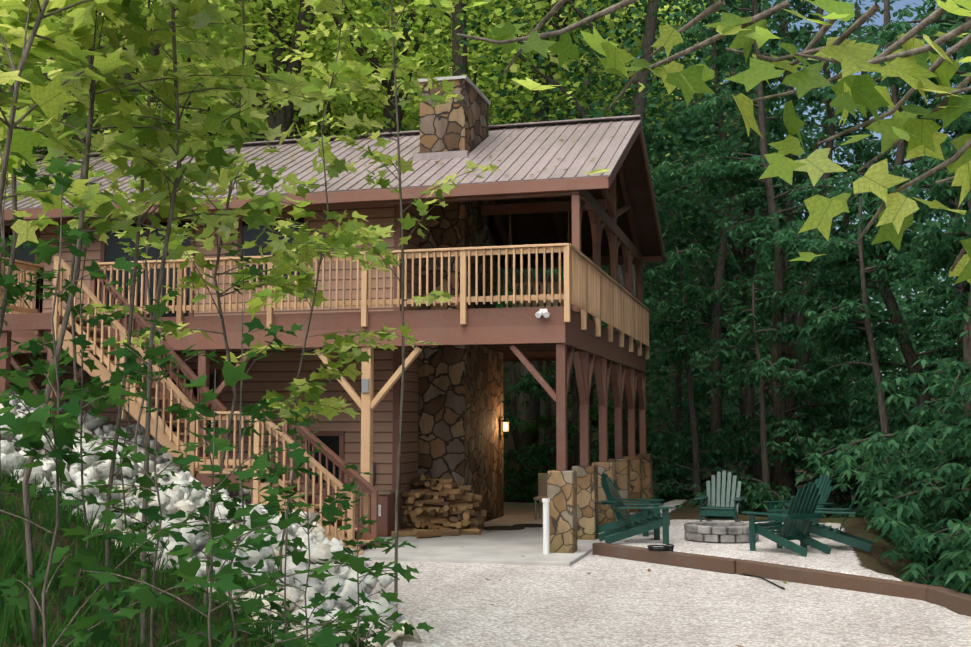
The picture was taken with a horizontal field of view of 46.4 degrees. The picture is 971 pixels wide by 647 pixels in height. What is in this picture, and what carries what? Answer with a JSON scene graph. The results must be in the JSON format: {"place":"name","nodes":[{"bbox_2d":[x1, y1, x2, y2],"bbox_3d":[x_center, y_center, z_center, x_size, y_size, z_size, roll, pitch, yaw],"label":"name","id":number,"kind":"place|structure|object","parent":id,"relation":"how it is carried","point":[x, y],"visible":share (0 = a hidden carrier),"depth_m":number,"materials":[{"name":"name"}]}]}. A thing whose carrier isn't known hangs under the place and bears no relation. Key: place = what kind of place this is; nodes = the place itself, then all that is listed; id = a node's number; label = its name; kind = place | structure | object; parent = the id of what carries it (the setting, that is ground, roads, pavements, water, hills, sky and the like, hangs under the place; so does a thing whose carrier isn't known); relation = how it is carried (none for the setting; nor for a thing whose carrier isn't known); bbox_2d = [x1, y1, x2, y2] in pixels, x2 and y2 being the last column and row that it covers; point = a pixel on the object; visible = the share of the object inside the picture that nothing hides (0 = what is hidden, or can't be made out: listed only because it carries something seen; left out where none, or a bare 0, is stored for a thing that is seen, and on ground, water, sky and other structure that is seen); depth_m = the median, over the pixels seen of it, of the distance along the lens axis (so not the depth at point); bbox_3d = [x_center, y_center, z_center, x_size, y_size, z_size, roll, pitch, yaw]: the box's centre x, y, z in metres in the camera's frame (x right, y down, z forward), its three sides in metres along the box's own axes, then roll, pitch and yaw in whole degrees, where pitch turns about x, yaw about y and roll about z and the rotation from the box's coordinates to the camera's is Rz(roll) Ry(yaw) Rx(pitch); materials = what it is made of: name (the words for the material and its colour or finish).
{"place":"outdoors","nodes":[
{"label":"outdoors","id":0,"kind":"place"},
{"bbox_2d":[0,89,970,646],"bbox_3d":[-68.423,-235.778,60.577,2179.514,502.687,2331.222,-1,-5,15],"label":"ground","id":1,"kind":"structure","parent":0,"point":[610,601],"depth_m":12.82,"materials":[{"name":"grey gravel"}]},
{"bbox_2d":[0,437,348,646],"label":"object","id":2,"kind":"object","parent":1,"relation":"on","point":[12,554],"depth_m":8.45,"materials":[{"name":"green plant"}]},
{"bbox_2d":[0,256,379,554],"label":"natural stairs","id":3,"kind":"structure","parent":1,"relation":"on","point":[167,437],"depth_m":18.16,"materials":[{"name":"brown wood"}]},
{"bbox_2d":[0,65,433,646],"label":"sapling leaves","id":4,"kind":"object","parent":1,"relation":"on","point":[30,429],"visible":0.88,"depth_m":5.96,"materials":[{"name":"green plant"}]},
{"bbox_2d":[0,385,443,646],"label":"riprap rocks","id":5,"kind":"object","parent":1,"relation":"on","point":[174,501],"visible":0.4,"depth_m":11.80,"materials":[{"name":"white stone"}]},
{"bbox_2d":[0,201,495,522],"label":"cabin walls","id":6,"kind":"structure","parent":1,"relation":"on","point":[276,372],"depth_m":21.39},
{"bbox_2d":[0,218,338,482],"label":"windows","id":7,"kind":"structure","parent":6,"relation":"in","point":[113,250],"depth_m":22.17,"materials":[{"name":"black glass"}]},
{"bbox_2d":[0,205,402,529],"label":"cabin trim","id":8,"kind":"structure","parent":6,"relation":"attached to","point":[397,358],"depth_m":21.03,"materials":[{"name":"wood"}]},
{"bbox_2d":[362,379,374,481],"bbox_3d":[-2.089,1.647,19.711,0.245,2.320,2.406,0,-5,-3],"label":"electrical box","id":9,"kind":"object","parent":6,"relation":"attached to","point":[365,385],"visible":0.21,"depth_m":18.59,"materials":[{"name":"grey"}]},
{"bbox_2d":[506,211,571,309],"bbox_3d":[1.090,-1.251,22.847,1.250,1.991,0.625,-1,-5,15],"label":"porch swing","id":10,"kind":"object","parent":6,"relation":"attached to","point":[548,302],"visible":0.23,"depth_m":23.00,"materials":[{"name":"brown wood"}]},
{"bbox_2d":[11,343,646,470],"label":"timber support posts","id":11,"kind":"object","parent":1,"relation":"on","point":[586,363],"visible":0.71,"depth_m":19.82,"materials":[{"name":"brown wood"}]},
{"bbox_2d":[0,306,645,371],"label":"deck rim","id":12,"kind":"object","parent":11,"relation":"on","point":[520,325],"visible":0.7,"depth_m":18.74,"materials":[{"name":"brown wood"}]},
{"bbox_2d":[3,243,649,359],"bbox_3d":[-4.882,-0.010,24.881,15.700,1.240,10.700,-1,-5,15],"label":"deck railing","id":13,"kind":"object","parent":12,"relation":"on","point":[595,290],"visible":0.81,"depth_m":18.83,"materials":[{"name":"beige wood"}]},
{"bbox_2d":[4,124,663,346],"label":"roof fascia","id":14,"kind":"structure","parent":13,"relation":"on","point":[582,198],"depth_m":21.03,"materials":[{"name":"brown wood"}]},
{"bbox_2d":[0,115,641,208],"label":"roof ribs","id":15,"kind":"object","parent":14,"relation":"on","point":[437,156],"visible":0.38,"depth_m":22.84,"materials":[{"name":"metal"}]},
{"bbox_2d":[80,128,613,198],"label":"leaf litter","id":16,"kind":"object","parent":15,"relation":"on","point":[397,173],"visible":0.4,"depth_m":21.82,"materials":[{"name":"brown plant"}]},
{"bbox_2d":[2,119,664,253],"bbox_3d":[-4.746,-2.998,25.740,16.570,2.196,9.060,-1,-5,15],"label":"metal roof","id":17,"kind":"object","parent":14,"relation":"on","point":[570,156],"visible":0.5,"depth_m":21.95,"materials":[{"name":"metal"}]},
{"bbox_2d":[481,199,606,215],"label":"porch beam","id":18,"kind":"structure","parent":14,"relation":"attached to","point":[528,208],"depth_m":22.93,"materials":[{"name":"brown wood"}]},
{"bbox_2d":[489,122,660,261],"bbox_3d":[-4.746,-2.955,25.736,16.530,2.204,9.000,-1,-5,15],"label":"roof underside","id":19,"kind":"object","parent":14,"relation":"on","point":[533,228],"visible":0.06,"depth_m":27.06,"materials":[{"name":"brown wood"}]},
{"bbox_2d":[535,309,549,317],"bbox_3d":[0.902,-0.161,17.833,0.235,0.152,0.152,-1,-5,15],"label":"security light","id":20,"kind":"object","parent":13,"relation":"attached to","point":[544,313],"visible":0.98,"depth_m":17.79,"materials":[{"name":"white plastic"}]},
{"bbox_2d":[475,343,638,370],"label":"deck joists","id":21,"kind":"object","parent":12,"relation":"attached to","point":[538,351],"visible":0.06,"depth_m":24.36,"materials":[{"name":"brown wood"}]},
{"bbox_2d":[315,346,421,531],"bbox_3d":[-1.946,2.035,18.603,1.858,3.310,0.160,-1,-5,15],"label":"deck post","id":22,"kind":"object","parent":1,"relation":"on","point":[367,403],"visible":0.67,"depth_m":18.57,"materials":[{"name":"brown wood"}]},
{"bbox_2d":[0,0,779,203],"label":"background trees","id":23,"kind":"object","parent":1,"relation":"on","point":[409,121],"visible":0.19,"depth_m":37.22,"materials":[{"name":"green plant"}]},
{"bbox_2d":[112,0,697,125],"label":"bright foliage leaves","id":24,"kind":"object","parent":1,"relation":"on","point":[532,16],"depth_m":58.86,"materials":[{"name":"green plant"}]},
{"bbox_2d":[0,0,970,581],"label":"forest trunks","id":25,"kind":"object","parent":1,"relation":"on","point":[284,120],"visible":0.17,"depth_m":32.15,"materials":[{"name":"brown plant"}]},
{"bbox_2d":[0,0,970,646],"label":"tree branches","id":26,"kind":"object","parent":1,"relation":"on","point":[712,8],"visible":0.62,"depth_m":6.81,"materials":[{"name":"brown plant"}]},
{"bbox_2d":[0,0,970,427],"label":"foreground tree leaves","id":27,"kind":"object","parent":26,"relation":"attached to","point":[124,18],"visible":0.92,"depth_m":7.21,"materials":[{"name":"green plant"}]},
{"bbox_2d":[8,42,968,511],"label":"foliage leaves","id":28,"kind":"object","parent":1,"relation":"on","point":[532,428],"depth_m":35.24,"materials":[{"name":"green plant"}]},
{"bbox_2d":[356,502,652,566],"bbox_3d":[0.814,4.120,22.558,4.020,0.260,12.050,-1,-5,15],"label":"concrete slab","id":29,"kind":"object","parent":1,"relation":"on","point":[510,547],"visible":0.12,"depth_m":18.21,"materials":[{"name":"grey concrete"}]},
{"bbox_2d":[358,493,399,536],"bbox_3d":[-1.914,3.418,20.322,0.560,0.740,0.655,-1,-5,15],"label":"storage cabinet","id":30,"kind":"object","parent":29,"relation":"on","point":[386,522],"visible":0.31,"depth_m":19.99,"materials":[{"name":"brown wood"}]},
{"bbox_2d":[378,505,380,515],"bbox_3d":[-1.893,3.298,19.983,0.100,0.200,0.007,-1,-5,15],"label":"cabinet label","id":31,"kind":"object","parent":30,"relation":"attached to","point":[379,510],"visible":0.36,"depth_m":19.97,"materials":[{"name":"white"}]},
{"bbox_2d":[359,489,402,494],"bbox_3d":[-1.909,3.023,20.338,0.660,0.050,0.690,-1,-5,15],"label":"cabinet lid","id":32,"kind":"object","parent":30,"relation":"on","point":[385,492],"visible":0.46,"depth_m":20.03,"materials":[{"name":"brown wood"}]},
{"bbox_2d":[391,474,486,538],"bbox_3d":[-0.840,3.308,20.627,1.660,1.071,2.085,-1,-5,15],"label":"firewood pile","id":33,"kind":"object","parent":29,"relation":"on","point":[434,507],"visible":1,"depth_m":20.63,"materials":[{"name":"brown wood"}]},
{"bbox_2d":[418,79,503,521],"bbox_3d":[-0.451,-0.179,23.439,0.920,8.980,3.140,-1,-5,15],"label":"chimney stone","id":34,"kind":"object","parent":29,"relation":"on","point":[460,414],"visible":0.5,"depth_m":22.15,"materials":[{"name":"brown stone"}]},
{"bbox_2d":[417,75,490,104],"bbox_3d":[-0.618,-4.737,23.216,1.000,0.060,1.920,-1,-5,15],"label":"chimney cap","id":35,"kind":"object","parent":34,"relation":"on","point":[474,86],"visible":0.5,"depth_m":22.38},
{"bbox_2d":[499,420,508,431],"bbox_3d":[0.399,2.197,24.268,0.190,0.255,0.120,-1,-5,15],"label":"wall lantern","id":36,"kind":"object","parent":34,"relation":"attached to","point":[502,425],"depth_m":24.24,"materials":[{"name":"glass"}]},
{"bbox_2d":[481,524,542,529],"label":"door mats","id":37,"kind":"object","parent":29,"relation":"on","point":[518,526],"depth_m":21.62,"materials":[{"name":"black rubber"}]},
{"bbox_2d":[533,473,546,519],"bbox_3d":[1.312,3.623,23.742,0.520,0.940,0.520,-1,-5,15],"label":"chair","id":38,"kind":"object","parent":29,"relation":"on","point":[542,485],"visible":0.5,"depth_m":24.00,"materials":[{"name":"beige wood"}]},
{"bbox_2d":[542,498,549,553],"bbox_3d":[0.928,3.131,17.323,0.121,0.900,0.124,-1,-5,15],"label":"white pipe","id":39,"kind":"object","parent":29,"relation":"on","point":[546,539],"visible":0.77,"depth_m":17.29,"materials":[{"name":"white plastic"}]},
{"bbox_2d":[547,454,652,552],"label":"stone piers","id":40,"kind":"structure","parent":29,"relation":"on","point":[576,495],"depth_m":19.48,"materials":[{"name":"brown stone"}]},
{"bbox_2d":[385,531,832,646],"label":"leaf litter","id":41,"kind":"object","parent":1,"relation":"on","point":[649,570],"visible":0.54,"depth_m":15.62,"materials":[{"name":"brown plant"}]},
{"bbox_2d":[361,0,970,594],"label":"dark foliage leaves","id":42,"kind":"object","parent":1,"relation":"on","point":[898,520],"visible":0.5,"depth_m":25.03,"materials":[{"name":"green plant"}]},
{"bbox_2d":[647,543,784,589],"bbox_3d":[3.208,3.264,15.387,0.511,0.272,3.070,3,-6,-26],"label":"garden hose","id":43,"kind":"object","parent":1,"relation":"on","point":[666,547],"visible":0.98,"depth_m":16.39,"materials":[{"name":"black rubber"}]},
{"bbox_2d":[684,521,758,542],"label":"fire pit blocks","id":44,"kind":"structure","parent":1,"relation":"on","point":[721,531],"depth_m":18.06,"materials":[{"name":"grey concrete"}]},
{"bbox_2d":[596,471,872,556],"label":"adirondack chairs","id":45,"kind":"object","parent":1,"relation":"on","point":[800,522],"visible":0.98,"depth_m":17.93,"materials":[{"name":"green paint"}]},
{"bbox_2d":[592,542,970,616],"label":"landscape timbers","id":46,"kind":"object","parent":1,"relation":"on","point":[954,601],"visible":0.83,"depth_m":14.59,"materials":[{"name":"brown wood"}]},
{"bbox_2d":[28,0,970,416],"label":"sky","id":47,"kind":"structure","parent":0,"point":[901,4],"materials":[{"name":"blue"}]},
{"bbox_2d":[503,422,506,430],"bbox_3d":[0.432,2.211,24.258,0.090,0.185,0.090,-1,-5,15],"label":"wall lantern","id":48,"kind":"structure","parent":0,"point":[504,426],"depth_m":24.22,"materials":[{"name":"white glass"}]}
]}

